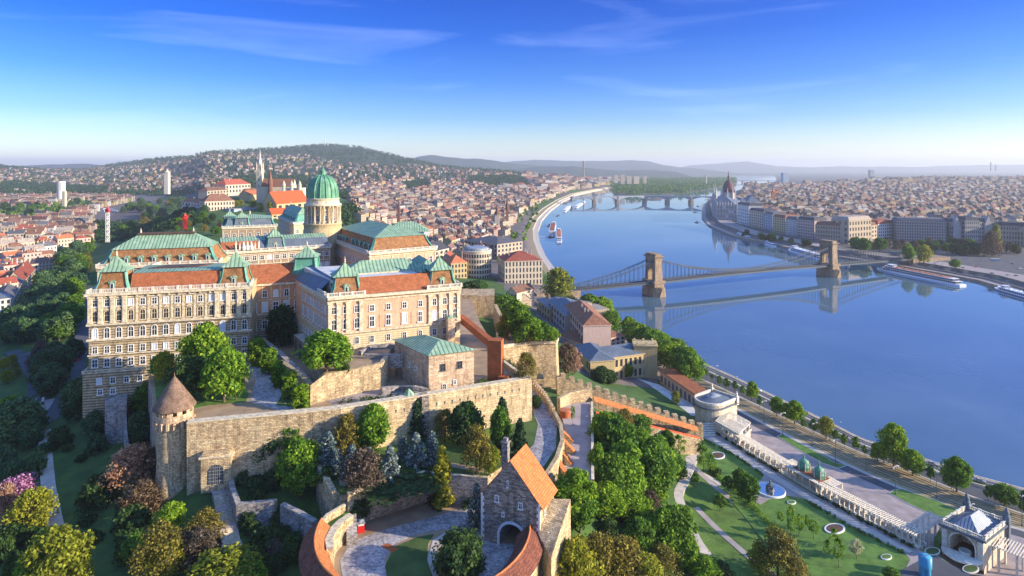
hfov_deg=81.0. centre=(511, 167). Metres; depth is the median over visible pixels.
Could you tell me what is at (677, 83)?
sky
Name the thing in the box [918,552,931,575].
blue drum
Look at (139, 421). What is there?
broadleaf tree
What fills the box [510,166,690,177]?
hills
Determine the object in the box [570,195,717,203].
arched bridge
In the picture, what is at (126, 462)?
blossom tree
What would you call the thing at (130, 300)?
window
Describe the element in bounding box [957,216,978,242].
apartment building
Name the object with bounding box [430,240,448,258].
apartment building
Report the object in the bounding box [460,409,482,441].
broadleaf tree
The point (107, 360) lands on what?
window
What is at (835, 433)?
young tree
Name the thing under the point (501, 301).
broadleaf tree
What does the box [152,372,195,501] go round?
round tower
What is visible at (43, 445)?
shrub
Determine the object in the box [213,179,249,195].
apartment building
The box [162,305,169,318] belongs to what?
window
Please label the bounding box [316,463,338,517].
spur wall
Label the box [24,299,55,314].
broadleaf tree
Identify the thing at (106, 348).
window
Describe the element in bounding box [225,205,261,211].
apartment building
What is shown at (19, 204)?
broadleaf tree
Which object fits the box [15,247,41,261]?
town house
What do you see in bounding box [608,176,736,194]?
island woods
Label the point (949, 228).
apartment building
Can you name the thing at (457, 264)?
apartment building
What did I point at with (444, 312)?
window
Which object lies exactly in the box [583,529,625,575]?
budding tree
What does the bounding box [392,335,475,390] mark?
stone hall
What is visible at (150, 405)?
tower link wall
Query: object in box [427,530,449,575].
path
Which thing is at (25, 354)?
road
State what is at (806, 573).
budding tree
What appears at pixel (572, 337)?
apartment building
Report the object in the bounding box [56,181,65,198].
hotel tower
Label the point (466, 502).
shrub
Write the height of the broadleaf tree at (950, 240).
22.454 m
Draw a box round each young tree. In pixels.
[690,471,698,483]
[712,493,727,508]
[717,375,722,385]
[720,475,733,488]
[722,378,730,389]
[732,381,738,388]
[740,385,745,393]
[756,395,762,406]
[800,419,807,426]
[808,418,818,430]
[832,429,840,438]
[840,433,847,447]
[851,436,860,449]
[861,445,867,455]
[924,465,935,481]
[982,485,991,497]
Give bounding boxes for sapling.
[570,406,574,418]
[671,434,686,453]
[696,445,710,470]
[707,453,717,471]
[776,511,784,524]
[786,504,796,533]
[794,513,804,530]
[802,514,810,526]
[806,519,820,538]
[822,539,833,555]
[828,528,838,543]
[832,536,844,567]
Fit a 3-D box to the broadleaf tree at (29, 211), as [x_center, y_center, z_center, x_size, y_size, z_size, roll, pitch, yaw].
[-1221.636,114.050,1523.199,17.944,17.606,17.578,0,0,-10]
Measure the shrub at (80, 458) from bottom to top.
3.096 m
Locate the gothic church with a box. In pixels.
[256,154,296,202]
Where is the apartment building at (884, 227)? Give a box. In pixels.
[871,219,892,238]
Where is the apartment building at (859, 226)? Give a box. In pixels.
[831,215,870,243]
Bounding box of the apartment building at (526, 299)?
[506,293,531,306]
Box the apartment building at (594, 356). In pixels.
[574,342,615,375]
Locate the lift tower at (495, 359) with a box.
[460,315,508,380]
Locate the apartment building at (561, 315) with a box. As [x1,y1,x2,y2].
[548,297,576,331]
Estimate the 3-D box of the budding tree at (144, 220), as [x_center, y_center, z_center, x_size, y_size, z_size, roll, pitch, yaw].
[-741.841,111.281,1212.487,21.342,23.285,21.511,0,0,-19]
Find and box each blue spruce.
[316,431,336,473]
[317,436,324,454]
[330,447,344,479]
[341,444,359,479]
[379,445,400,483]
[396,436,409,462]
[404,432,427,471]
[424,430,438,465]
[466,482,481,529]
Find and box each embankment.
[612,329,1023,575]
[710,203,1023,282]
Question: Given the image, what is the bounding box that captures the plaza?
[900,556,969,575]
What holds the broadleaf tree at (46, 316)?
on the ground at (72, 475)
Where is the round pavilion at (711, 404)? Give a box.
[693,383,739,424]
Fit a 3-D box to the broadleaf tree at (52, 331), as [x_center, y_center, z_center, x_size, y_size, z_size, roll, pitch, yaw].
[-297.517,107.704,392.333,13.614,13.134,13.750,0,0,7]
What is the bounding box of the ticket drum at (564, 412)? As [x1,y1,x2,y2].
[560,407,570,419]
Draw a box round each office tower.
[781,173,788,182]
[868,170,873,176]
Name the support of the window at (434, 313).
in the palace wing at (361, 304)
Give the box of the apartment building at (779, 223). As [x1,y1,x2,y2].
[773,213,797,233]
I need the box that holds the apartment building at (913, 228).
[891,217,946,241]
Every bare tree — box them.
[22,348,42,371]
[29,339,49,355]
[114,478,169,521]
[140,446,155,478]
[176,527,219,575]
[177,221,186,229]
[177,520,227,557]
[263,537,283,560]
[338,445,386,497]
[519,329,530,344]
[558,342,577,376]
[640,489,661,512]
[882,237,890,246]
[891,240,900,249]
[898,239,905,245]
[909,240,918,251]
[957,237,966,243]
[980,231,1004,255]
[1003,242,1012,252]
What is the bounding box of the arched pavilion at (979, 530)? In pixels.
[938,493,1010,573]
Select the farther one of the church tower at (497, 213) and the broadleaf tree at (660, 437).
the church tower at (497, 213)
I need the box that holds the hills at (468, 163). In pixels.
[414,155,544,170]
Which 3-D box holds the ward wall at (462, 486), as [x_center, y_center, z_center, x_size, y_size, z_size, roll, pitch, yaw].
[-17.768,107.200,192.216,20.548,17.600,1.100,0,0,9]
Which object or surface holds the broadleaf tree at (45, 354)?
on the ground at (72, 475)
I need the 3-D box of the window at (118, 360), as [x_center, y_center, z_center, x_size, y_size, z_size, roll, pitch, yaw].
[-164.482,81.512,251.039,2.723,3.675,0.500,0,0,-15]
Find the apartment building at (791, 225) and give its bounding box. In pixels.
[786,216,798,235]
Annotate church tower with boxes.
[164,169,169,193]
[397,201,399,221]
[494,206,500,225]
[505,195,508,220]
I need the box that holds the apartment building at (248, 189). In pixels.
[239,188,255,193]
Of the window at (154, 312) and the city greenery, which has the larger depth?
the city greenery
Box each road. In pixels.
[0,274,89,441]
[0,351,31,358]
[4,349,46,401]
[529,187,609,275]
[702,364,1020,493]
[705,204,1023,289]
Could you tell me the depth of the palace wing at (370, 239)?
387.33 m
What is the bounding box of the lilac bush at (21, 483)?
[0,471,39,509]
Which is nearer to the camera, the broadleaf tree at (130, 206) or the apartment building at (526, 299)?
the apartment building at (526, 299)
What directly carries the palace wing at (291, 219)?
on the ground at (72, 475)
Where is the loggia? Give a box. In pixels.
[294,333,308,364]
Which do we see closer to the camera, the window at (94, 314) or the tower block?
the window at (94, 314)
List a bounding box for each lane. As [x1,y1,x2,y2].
[340,508,514,575]
[530,389,556,467]
[555,402,590,498]
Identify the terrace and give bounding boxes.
[149,288,516,476]
[282,181,305,195]
[309,337,459,381]
[315,411,558,510]
[334,502,520,575]
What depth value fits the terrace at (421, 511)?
181.53 m
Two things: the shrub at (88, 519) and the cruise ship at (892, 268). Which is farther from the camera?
the cruise ship at (892, 268)
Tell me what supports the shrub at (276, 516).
on the ground at (72, 475)
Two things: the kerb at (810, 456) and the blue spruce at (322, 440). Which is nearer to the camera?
the blue spruce at (322, 440)
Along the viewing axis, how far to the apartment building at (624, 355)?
389.04 m
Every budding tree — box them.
[0,357,12,369]
[0,369,15,383]
[0,486,60,529]
[8,354,17,362]
[9,362,19,369]
[13,368,21,376]
[18,523,97,575]
[60,554,94,575]
[122,517,187,575]
[140,217,150,224]
[141,536,188,575]
[153,350,178,383]
[181,505,228,541]
[184,540,269,575]
[200,224,208,232]
[234,200,239,206]
[249,199,256,206]
[257,203,263,209]
[267,201,274,208]
[333,411,361,454]
[432,408,454,442]
[459,422,492,475]
[478,444,501,476]
[494,314,513,337]
[513,352,540,380]
[526,328,535,341]
[539,267,575,297]
[557,534,604,575]
[565,294,576,299]
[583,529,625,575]
[584,548,604,575]
[601,533,648,575]
[617,408,635,427]
[623,551,670,575]
[647,543,683,575]
[671,391,681,403]
[745,541,773,575]
[752,522,806,575]
[781,556,810,575]
[816,415,835,438]
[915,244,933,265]
[990,224,1002,245]
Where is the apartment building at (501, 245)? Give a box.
[464,235,522,258]
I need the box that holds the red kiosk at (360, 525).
[357,519,364,533]
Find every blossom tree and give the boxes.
[0,481,17,526]
[96,442,155,494]
[569,346,582,372]
[847,538,864,558]
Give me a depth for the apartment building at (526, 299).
569.73 m
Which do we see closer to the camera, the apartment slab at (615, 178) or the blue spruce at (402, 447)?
the blue spruce at (402, 447)
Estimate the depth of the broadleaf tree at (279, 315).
282.43 m
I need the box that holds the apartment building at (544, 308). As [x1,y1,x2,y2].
[536,294,562,321]
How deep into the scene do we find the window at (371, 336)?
255.36 m
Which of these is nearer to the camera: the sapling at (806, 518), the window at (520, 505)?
the window at (520, 505)
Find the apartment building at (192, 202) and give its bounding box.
[182,197,200,208]
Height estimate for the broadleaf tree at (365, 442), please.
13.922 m
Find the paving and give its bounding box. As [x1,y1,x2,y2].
[703,434,942,566]
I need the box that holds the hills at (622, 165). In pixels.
[506,160,743,174]
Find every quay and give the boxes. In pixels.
[533,188,607,284]
[702,204,1022,290]
[704,364,1023,495]
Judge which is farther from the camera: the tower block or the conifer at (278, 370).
the tower block
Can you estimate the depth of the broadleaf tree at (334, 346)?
218.81 m
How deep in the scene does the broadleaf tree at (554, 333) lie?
282.15 m
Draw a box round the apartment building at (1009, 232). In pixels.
[997,221,1023,244]
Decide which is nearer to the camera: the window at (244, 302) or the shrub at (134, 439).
the shrub at (134, 439)
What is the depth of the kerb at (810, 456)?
288.00 m
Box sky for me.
[0,0,1023,166]
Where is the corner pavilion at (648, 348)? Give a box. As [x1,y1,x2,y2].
[632,338,657,378]
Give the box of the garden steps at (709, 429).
[702,423,715,436]
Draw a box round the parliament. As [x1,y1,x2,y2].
[712,171,760,219]
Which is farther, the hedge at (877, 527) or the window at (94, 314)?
the window at (94, 314)
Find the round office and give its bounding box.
[462,245,491,277]
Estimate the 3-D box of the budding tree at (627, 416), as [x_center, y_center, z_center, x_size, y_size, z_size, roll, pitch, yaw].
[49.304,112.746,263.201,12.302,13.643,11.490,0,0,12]
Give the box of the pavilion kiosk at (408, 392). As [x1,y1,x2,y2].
[403,389,413,395]
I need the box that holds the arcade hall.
[658,368,705,408]
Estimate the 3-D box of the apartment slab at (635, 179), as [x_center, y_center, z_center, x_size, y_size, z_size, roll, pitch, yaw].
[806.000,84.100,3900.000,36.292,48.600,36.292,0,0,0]
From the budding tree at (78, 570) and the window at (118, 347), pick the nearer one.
the budding tree at (78, 570)
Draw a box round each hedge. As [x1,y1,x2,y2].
[338,395,380,404]
[382,373,519,397]
[504,359,524,373]
[700,460,777,531]
[703,439,763,475]
[716,431,778,471]
[805,499,903,552]
[816,493,913,547]
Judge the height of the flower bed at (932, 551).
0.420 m
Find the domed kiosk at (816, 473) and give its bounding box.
[785,455,842,497]
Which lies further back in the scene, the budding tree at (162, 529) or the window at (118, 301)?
the window at (118, 301)
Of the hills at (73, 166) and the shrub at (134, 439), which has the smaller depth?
the shrub at (134, 439)
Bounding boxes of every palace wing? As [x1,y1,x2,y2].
[81,248,259,433]
[95,226,228,281]
[219,226,331,266]
[221,209,277,237]
[249,242,320,345]
[278,204,303,234]
[295,253,461,348]
[335,217,437,265]
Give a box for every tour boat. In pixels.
[548,222,555,235]
[556,228,561,241]
[563,205,570,211]
[574,201,584,207]
[764,240,775,246]
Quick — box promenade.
[707,437,913,552]
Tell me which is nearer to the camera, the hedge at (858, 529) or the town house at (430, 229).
the hedge at (858, 529)
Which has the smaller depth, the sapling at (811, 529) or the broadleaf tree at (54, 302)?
the sapling at (811, 529)
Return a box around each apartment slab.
[614,175,617,182]
[620,175,624,183]
[626,176,631,183]
[633,176,638,183]
[643,176,646,183]
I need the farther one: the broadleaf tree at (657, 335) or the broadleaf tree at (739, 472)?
the broadleaf tree at (657, 335)
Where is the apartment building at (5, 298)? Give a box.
[0,292,11,310]
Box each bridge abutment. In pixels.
[534,288,580,297]
[900,255,949,263]
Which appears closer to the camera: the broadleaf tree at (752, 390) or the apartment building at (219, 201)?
the broadleaf tree at (752, 390)
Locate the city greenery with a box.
[0,173,676,262]
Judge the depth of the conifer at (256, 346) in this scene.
255.41 m
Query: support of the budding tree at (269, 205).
on the ground at (72, 475)
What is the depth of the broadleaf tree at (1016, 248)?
951.00 m
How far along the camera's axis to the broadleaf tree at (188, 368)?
217.18 m
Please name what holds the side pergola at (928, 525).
on the embankment at (882, 499)
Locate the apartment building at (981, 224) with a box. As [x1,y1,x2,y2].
[977,217,995,242]
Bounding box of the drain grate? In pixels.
[381,543,398,551]
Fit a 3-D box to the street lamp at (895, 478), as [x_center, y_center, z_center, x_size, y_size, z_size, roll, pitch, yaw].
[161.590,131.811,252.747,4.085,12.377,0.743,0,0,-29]
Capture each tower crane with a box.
[102,205,117,242]
[182,213,188,229]
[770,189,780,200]
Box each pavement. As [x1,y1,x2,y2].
[40,398,54,408]
[699,372,1023,512]
[737,408,1023,531]
[737,411,1023,537]
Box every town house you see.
[0,236,13,239]
[0,238,15,244]
[0,245,17,253]
[0,250,20,259]
[0,257,25,263]
[0,258,21,270]
[0,271,11,277]
[0,275,18,288]
[1,222,17,231]
[3,241,24,246]
[5,246,20,248]
[6,229,26,237]
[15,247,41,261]
[16,238,34,245]
[17,224,35,228]
[20,259,37,274]
[21,244,44,250]
[25,230,44,237]
[27,226,46,232]
[34,235,51,243]
[35,240,57,254]
[38,225,56,230]
[40,231,57,238]
[40,250,54,261]
[45,229,63,233]
[52,233,73,247]
[56,226,74,232]
[61,231,75,236]
[74,234,90,242]
[76,229,94,238]
[425,225,432,235]
[443,236,456,245]
[951,211,965,215]
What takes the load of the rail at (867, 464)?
on the track bed at (881, 471)
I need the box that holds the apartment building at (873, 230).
[871,222,876,241]
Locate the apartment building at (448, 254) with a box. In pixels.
[441,250,452,259]
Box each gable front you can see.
[951,216,960,238]
[982,216,991,242]
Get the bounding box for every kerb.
[529,187,605,221]
[621,321,1023,488]
[703,379,1023,514]
[777,434,846,468]
[889,489,955,518]
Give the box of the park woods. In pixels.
[0,174,532,242]
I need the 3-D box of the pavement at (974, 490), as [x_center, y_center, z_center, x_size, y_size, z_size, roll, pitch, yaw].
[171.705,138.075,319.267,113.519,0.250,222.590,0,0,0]
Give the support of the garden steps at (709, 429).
on the ground at (72, 475)
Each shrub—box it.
[0,518,39,548]
[0,536,14,564]
[1,534,17,550]
[1,549,23,575]
[3,458,26,479]
[23,448,48,478]
[23,526,48,552]
[35,440,54,452]
[45,425,74,450]
[60,443,74,452]
[72,471,117,514]
[74,453,87,462]
[76,511,97,527]
[82,432,110,455]
[86,528,105,545]
[109,503,154,540]
[111,527,148,566]
[128,434,146,451]
[235,473,248,487]
[237,469,247,484]
[237,511,256,531]
[243,520,261,536]
[244,474,267,496]
[245,526,277,555]
[246,488,267,500]
[248,545,267,567]
[261,523,287,541]
[263,470,273,477]
[263,477,280,493]
[265,550,287,575]
[268,465,283,482]
[268,502,283,525]
[279,531,302,566]
[282,525,292,533]
[317,465,337,483]
[334,362,350,372]
[354,458,441,506]
[425,495,449,511]
[430,543,486,575]
[460,498,470,509]
[462,280,482,288]
[597,517,620,535]
[621,516,631,534]
[676,466,690,479]
[708,467,721,476]
[716,558,735,575]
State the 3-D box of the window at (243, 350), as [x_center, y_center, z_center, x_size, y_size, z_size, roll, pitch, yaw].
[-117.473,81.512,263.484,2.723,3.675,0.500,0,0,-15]
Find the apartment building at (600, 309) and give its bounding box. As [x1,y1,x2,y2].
[573,297,609,314]
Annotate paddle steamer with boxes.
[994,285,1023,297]
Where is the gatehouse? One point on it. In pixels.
(520, 490)
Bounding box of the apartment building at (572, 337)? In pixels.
[559,329,625,345]
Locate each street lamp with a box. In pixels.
[832,439,838,465]
[892,465,898,494]
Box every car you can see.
[927,461,937,465]
[974,478,985,483]
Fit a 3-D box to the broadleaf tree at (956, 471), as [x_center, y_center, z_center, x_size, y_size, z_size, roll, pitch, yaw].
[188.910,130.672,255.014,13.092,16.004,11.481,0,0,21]
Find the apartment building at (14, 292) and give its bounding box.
[0,275,23,305]
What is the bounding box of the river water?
[538,175,1023,487]
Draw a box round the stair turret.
[446,315,454,340]
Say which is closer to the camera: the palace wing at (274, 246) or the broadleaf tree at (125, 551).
the broadleaf tree at (125, 551)
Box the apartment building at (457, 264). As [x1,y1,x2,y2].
[443,253,467,277]
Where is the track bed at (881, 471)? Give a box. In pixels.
[690,378,1023,528]
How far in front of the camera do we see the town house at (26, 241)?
855.56 m
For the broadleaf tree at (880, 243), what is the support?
on the ground at (72, 475)
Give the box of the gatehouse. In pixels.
[478,436,557,544]
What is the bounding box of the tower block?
[62,191,66,205]
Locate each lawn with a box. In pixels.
[154,373,248,407]
[276,386,310,407]
[327,511,347,526]
[374,424,515,451]
[385,534,433,575]
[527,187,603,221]
[778,435,843,467]
[890,489,955,517]
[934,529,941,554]
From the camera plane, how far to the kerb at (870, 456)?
284.96 m
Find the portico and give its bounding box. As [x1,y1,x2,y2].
[1018,227,1023,245]
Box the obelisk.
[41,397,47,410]
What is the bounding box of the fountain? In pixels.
[759,480,785,498]
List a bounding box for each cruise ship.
[788,246,817,258]
[877,264,966,286]
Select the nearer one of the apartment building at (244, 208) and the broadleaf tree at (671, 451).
the broadleaf tree at (671, 451)
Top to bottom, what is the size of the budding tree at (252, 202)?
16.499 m
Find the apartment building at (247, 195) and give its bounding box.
[239,190,255,200]
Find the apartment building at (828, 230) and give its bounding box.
[815,221,841,242]
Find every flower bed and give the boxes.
[711,452,724,459]
[787,500,795,504]
[824,523,844,533]
[881,554,891,559]
[924,547,939,555]
[962,564,978,573]
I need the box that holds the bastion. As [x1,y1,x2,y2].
[496,332,558,389]
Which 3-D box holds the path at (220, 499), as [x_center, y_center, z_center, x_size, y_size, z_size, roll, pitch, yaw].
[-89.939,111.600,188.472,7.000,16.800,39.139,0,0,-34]
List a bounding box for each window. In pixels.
[91,328,98,339]
[91,346,97,354]
[91,359,98,368]
[92,300,97,307]
[92,309,97,322]
[96,378,102,384]
[96,389,103,395]
[103,299,109,306]
[103,308,109,321]
[103,327,109,338]
[103,346,110,353]
[103,358,110,367]
[109,377,115,383]
[109,387,116,394]
[115,298,121,306]
[115,308,121,320]
[115,326,121,337]
[115,345,121,352]
[115,357,122,366]
[123,376,129,382]
[127,298,133,305]
[127,307,134,320]
[127,326,134,336]
[127,344,133,351]
[127,356,134,365]
[136,374,142,381]
[139,297,145,304]
[139,306,145,319]
[139,325,145,335]
[139,343,145,350]
[139,356,145,364]
[151,297,157,304]
[151,306,157,318]
[151,324,157,335]
[151,342,157,350]
[162,296,168,303]
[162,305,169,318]
[162,324,168,334]
[162,342,168,349]
[174,296,180,303]
[174,304,180,317]
[174,323,180,333]
[185,295,191,302]
[186,304,192,316]
[186,322,191,332]
[196,303,203,316]
[197,294,203,301]
[208,294,213,301]
[208,303,214,315]
[219,293,225,300]
[219,302,225,314]
[220,320,225,330]
[230,293,236,300]
[230,301,236,314]
[230,319,236,330]
[231,337,236,344]
[241,292,245,299]
[241,301,245,313]
[241,319,247,329]
[241,336,247,343]
[242,348,247,356]
[261,301,267,312]
[262,290,267,297]
[262,320,267,329]
[273,289,278,296]
[273,301,278,308]
[283,300,289,309]
[284,288,288,295]
[332,307,336,314]
[332,319,336,330]
[342,318,345,329]
[354,305,358,312]
[354,317,358,328]
[354,337,359,344]
[369,304,374,311]
[369,315,374,327]
[369,335,373,342]
[385,303,391,309]
[385,314,391,325]
[386,333,390,340]
[401,312,407,323]
[402,301,406,308]
[417,300,422,306]
[417,310,423,322]
[432,298,436,305]
[432,310,436,320]
[432,328,436,335]
[440,363,445,371]
[442,297,446,304]
[442,309,446,319]
[452,296,456,303]
[452,308,456,318]
[457,361,462,368]
[494,495,499,502]
[517,502,522,510]
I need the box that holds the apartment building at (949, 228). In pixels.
[943,217,962,240]
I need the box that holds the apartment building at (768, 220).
[764,211,786,230]
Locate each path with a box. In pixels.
[39,429,64,525]
[212,489,241,552]
[246,362,299,410]
[326,389,403,404]
[339,461,483,485]
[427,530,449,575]
[674,454,726,575]
[685,455,720,485]
[685,457,736,507]
[694,507,775,575]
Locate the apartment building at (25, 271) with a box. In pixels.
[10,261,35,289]
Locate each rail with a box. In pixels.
[691,377,1023,518]
[693,379,1022,520]
[693,380,1023,522]
[698,379,1022,516]
[700,385,1019,523]
[706,389,1023,526]
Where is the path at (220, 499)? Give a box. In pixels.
[212,489,241,552]
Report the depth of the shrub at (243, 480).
198.83 m
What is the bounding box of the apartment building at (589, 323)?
[564,300,611,345]
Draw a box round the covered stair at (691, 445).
[594,396,700,455]
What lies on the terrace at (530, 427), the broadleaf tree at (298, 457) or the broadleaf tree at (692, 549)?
the broadleaf tree at (298, 457)
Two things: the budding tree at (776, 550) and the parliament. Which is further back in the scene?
the parliament
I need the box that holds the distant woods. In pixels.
[0,143,526,198]
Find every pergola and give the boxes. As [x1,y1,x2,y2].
[713,421,926,550]
[906,511,943,547]
[989,535,1023,575]
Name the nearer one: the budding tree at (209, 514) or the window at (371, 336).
the budding tree at (209, 514)
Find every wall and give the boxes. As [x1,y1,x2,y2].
[105,394,127,443]
[123,416,128,452]
[148,381,174,446]
[187,405,339,495]
[228,477,276,528]
[263,338,312,381]
[280,502,317,544]
[281,353,389,405]
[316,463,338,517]
[318,503,345,533]
[325,513,353,565]
[340,376,531,453]
[346,514,356,545]
[347,470,424,520]
[359,343,403,367]
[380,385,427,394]
[425,471,487,505]
[460,289,493,318]
[504,360,524,376]
[539,499,570,575]
[556,373,702,439]
[557,387,591,414]
[591,401,593,480]
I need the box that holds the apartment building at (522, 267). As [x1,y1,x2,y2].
[497,248,542,284]
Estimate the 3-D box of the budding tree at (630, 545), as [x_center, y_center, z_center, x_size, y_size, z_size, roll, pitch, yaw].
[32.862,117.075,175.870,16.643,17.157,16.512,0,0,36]
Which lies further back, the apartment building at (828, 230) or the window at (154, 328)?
the apartment building at (828, 230)
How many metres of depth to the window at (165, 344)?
255.67 m
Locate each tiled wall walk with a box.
[299,518,339,575]
[494,524,542,575]
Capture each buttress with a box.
[554,456,566,475]
[557,446,573,465]
[563,430,573,443]
[564,438,575,454]
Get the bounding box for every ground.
[0,145,1023,575]
[703,433,946,575]
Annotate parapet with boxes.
[621,327,984,486]
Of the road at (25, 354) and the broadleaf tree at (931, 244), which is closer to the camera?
the road at (25, 354)
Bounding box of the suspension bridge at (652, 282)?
[570,239,916,297]
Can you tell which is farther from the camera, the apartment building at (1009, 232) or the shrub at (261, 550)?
the apartment building at (1009, 232)
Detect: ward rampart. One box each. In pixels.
[532,380,554,417]
[545,411,563,498]
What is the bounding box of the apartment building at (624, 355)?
[578,343,644,377]
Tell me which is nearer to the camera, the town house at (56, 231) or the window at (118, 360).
the window at (118, 360)
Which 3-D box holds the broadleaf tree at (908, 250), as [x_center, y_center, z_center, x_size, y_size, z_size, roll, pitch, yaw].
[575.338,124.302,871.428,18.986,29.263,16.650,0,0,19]
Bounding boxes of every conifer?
[247,337,265,366]
[259,346,277,373]
[269,360,287,387]
[280,369,297,398]
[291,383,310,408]
[408,398,426,442]
[430,445,455,510]
[488,396,512,450]
[510,417,528,455]
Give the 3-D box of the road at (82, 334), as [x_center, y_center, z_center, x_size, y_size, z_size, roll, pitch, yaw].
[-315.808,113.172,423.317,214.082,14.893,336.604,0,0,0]
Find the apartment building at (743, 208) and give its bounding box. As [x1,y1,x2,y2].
[737,202,762,225]
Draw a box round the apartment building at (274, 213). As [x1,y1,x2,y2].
[266,208,284,218]
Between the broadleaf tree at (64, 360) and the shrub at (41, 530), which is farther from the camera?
the broadleaf tree at (64, 360)
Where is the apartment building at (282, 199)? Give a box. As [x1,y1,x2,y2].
[262,190,305,211]
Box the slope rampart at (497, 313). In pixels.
[494,304,501,331]
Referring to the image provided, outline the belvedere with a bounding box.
[715,411,751,443]
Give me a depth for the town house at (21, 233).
939.47 m
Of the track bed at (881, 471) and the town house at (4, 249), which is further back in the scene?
the town house at (4, 249)
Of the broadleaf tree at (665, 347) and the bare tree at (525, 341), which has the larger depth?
the broadleaf tree at (665, 347)
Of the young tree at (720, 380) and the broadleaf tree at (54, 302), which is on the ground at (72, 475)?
the broadleaf tree at (54, 302)
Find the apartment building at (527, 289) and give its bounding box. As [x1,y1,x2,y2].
[507,283,534,305]
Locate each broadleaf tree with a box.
[0,201,10,209]
[0,305,23,323]
[0,322,11,342]
[0,394,22,403]
[0,395,52,446]
[0,461,9,482]
[3,316,36,342]
[10,205,19,211]
[11,416,48,449]
[11,545,67,575]
[15,202,25,206]
[20,318,41,340]
[21,309,42,318]
[24,285,38,299]
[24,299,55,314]
[25,295,41,303]
[26,209,33,214]
[26,360,49,384]
[27,203,36,208]
[29,349,57,369]
[30,278,42,286]
[31,269,53,283]
[31,361,72,396]
[33,284,52,295]
[33,318,57,341]
[34,276,60,287]
[37,292,55,300]
[38,312,54,321]
[41,299,62,313]
[46,341,64,347]
[47,283,69,294]
[48,323,69,340]
[48,353,74,371]
[49,265,62,270]
[49,268,62,276]
[49,310,81,337]
[49,344,69,356]
[51,247,75,262]
[51,292,69,302]
[53,271,71,278]
[53,302,67,311]
[54,254,77,266]
[54,301,86,323]
[56,376,82,420]
[58,277,87,294]
[63,257,76,267]
[63,261,89,277]
[64,294,85,306]
[64,338,88,358]
[64,346,80,360]
[66,271,90,289]
[68,240,82,248]
[71,244,87,253]
[73,197,80,204]
[74,253,87,260]
[75,259,89,270]
[79,409,104,436]
[82,242,95,252]
[85,235,95,243]
[114,224,127,233]
[117,531,149,560]
[120,206,127,212]
[125,202,135,211]
[126,222,136,227]
[127,410,149,441]
[129,381,147,412]
[135,203,145,211]
[136,197,145,202]
[143,210,153,219]
[145,356,170,374]
[150,213,158,219]
[151,204,159,211]
[152,500,186,527]
[153,216,162,222]
[158,207,165,213]
[164,355,205,397]
[165,206,172,212]
[167,202,176,211]
[173,217,181,223]
[173,225,180,230]
[175,321,233,361]
[180,206,187,212]
[196,211,207,217]
[197,217,203,222]
[197,344,252,402]
[200,205,210,211]
[202,217,211,225]
[208,213,216,221]
[209,225,220,234]
[229,378,245,399]
[234,557,268,575]
[247,336,266,361]
[252,438,285,470]
[265,303,297,346]
[271,437,320,498]
[277,428,300,451]
[291,328,353,371]
[346,497,372,518]
[353,420,376,449]
[355,402,391,451]
[430,526,487,575]
[445,400,488,445]
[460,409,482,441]
[477,279,488,288]
[489,405,511,451]
[494,294,516,312]
[497,325,509,337]
[502,299,531,330]
[512,330,523,343]
[515,316,544,340]
[532,395,542,407]
[536,321,550,340]
[547,327,560,341]
[553,467,598,525]
[567,489,599,533]
[580,293,603,305]
[584,410,613,447]
[586,442,606,481]
[590,365,611,383]
[594,295,614,310]
[594,452,635,495]
[594,480,630,518]
[597,415,638,453]
[602,309,621,331]
[605,369,618,383]
[609,411,622,417]
[609,439,647,497]
[614,482,633,501]
[617,486,649,519]
[619,316,636,328]
[620,322,638,340]
[621,323,645,342]
[621,516,656,551]
[624,364,633,377]
[632,413,652,433]
[634,326,652,339]
[634,426,653,441]
[637,436,679,493]
[641,328,669,343]
[641,495,654,518]
[647,506,683,553]
[649,481,669,503]
[652,434,668,445]
[657,339,680,367]
[658,440,680,477]
[658,502,698,560]
[661,428,675,447]
[668,337,687,347]
[670,346,683,370]
[670,447,686,472]
[671,346,708,381]
[676,535,700,571]
[688,553,722,575]
[698,438,704,452]
[729,467,747,494]
[735,473,760,504]
[745,381,759,398]
[769,234,776,240]
[769,396,783,415]
[780,402,788,416]
[786,399,806,423]
[800,239,807,246]
[848,237,859,250]
[854,237,872,250]
[869,442,884,461]
[872,238,888,251]
[874,422,909,468]
[881,566,900,575]
[898,448,927,475]
[901,243,915,262]
[917,239,925,245]
[923,240,938,253]
[936,455,973,491]
[939,242,949,252]
[944,237,958,243]
[948,259,961,268]
[949,242,963,254]
[959,242,971,255]
[965,238,976,243]
[968,241,981,255]
[987,482,1019,505]
[1009,244,1021,253]
[1017,490,1023,511]
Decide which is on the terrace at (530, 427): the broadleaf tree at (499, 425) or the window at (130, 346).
the broadleaf tree at (499, 425)
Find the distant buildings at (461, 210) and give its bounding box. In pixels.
[0,151,1023,270]
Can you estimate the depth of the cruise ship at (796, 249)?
1008.12 m
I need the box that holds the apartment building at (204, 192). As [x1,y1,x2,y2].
[198,186,228,198]
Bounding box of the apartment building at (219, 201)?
[199,193,234,211]
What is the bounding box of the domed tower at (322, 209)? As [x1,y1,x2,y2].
[303,166,341,265]
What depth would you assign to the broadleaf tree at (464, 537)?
159.26 m
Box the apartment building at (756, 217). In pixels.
[749,207,776,228]
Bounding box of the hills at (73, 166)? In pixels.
[18,164,106,168]
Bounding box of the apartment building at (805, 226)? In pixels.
[797,216,827,238]
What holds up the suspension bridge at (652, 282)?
on the river water
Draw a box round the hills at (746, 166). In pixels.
[684,161,1023,171]
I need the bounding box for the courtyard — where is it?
[637,378,694,415]

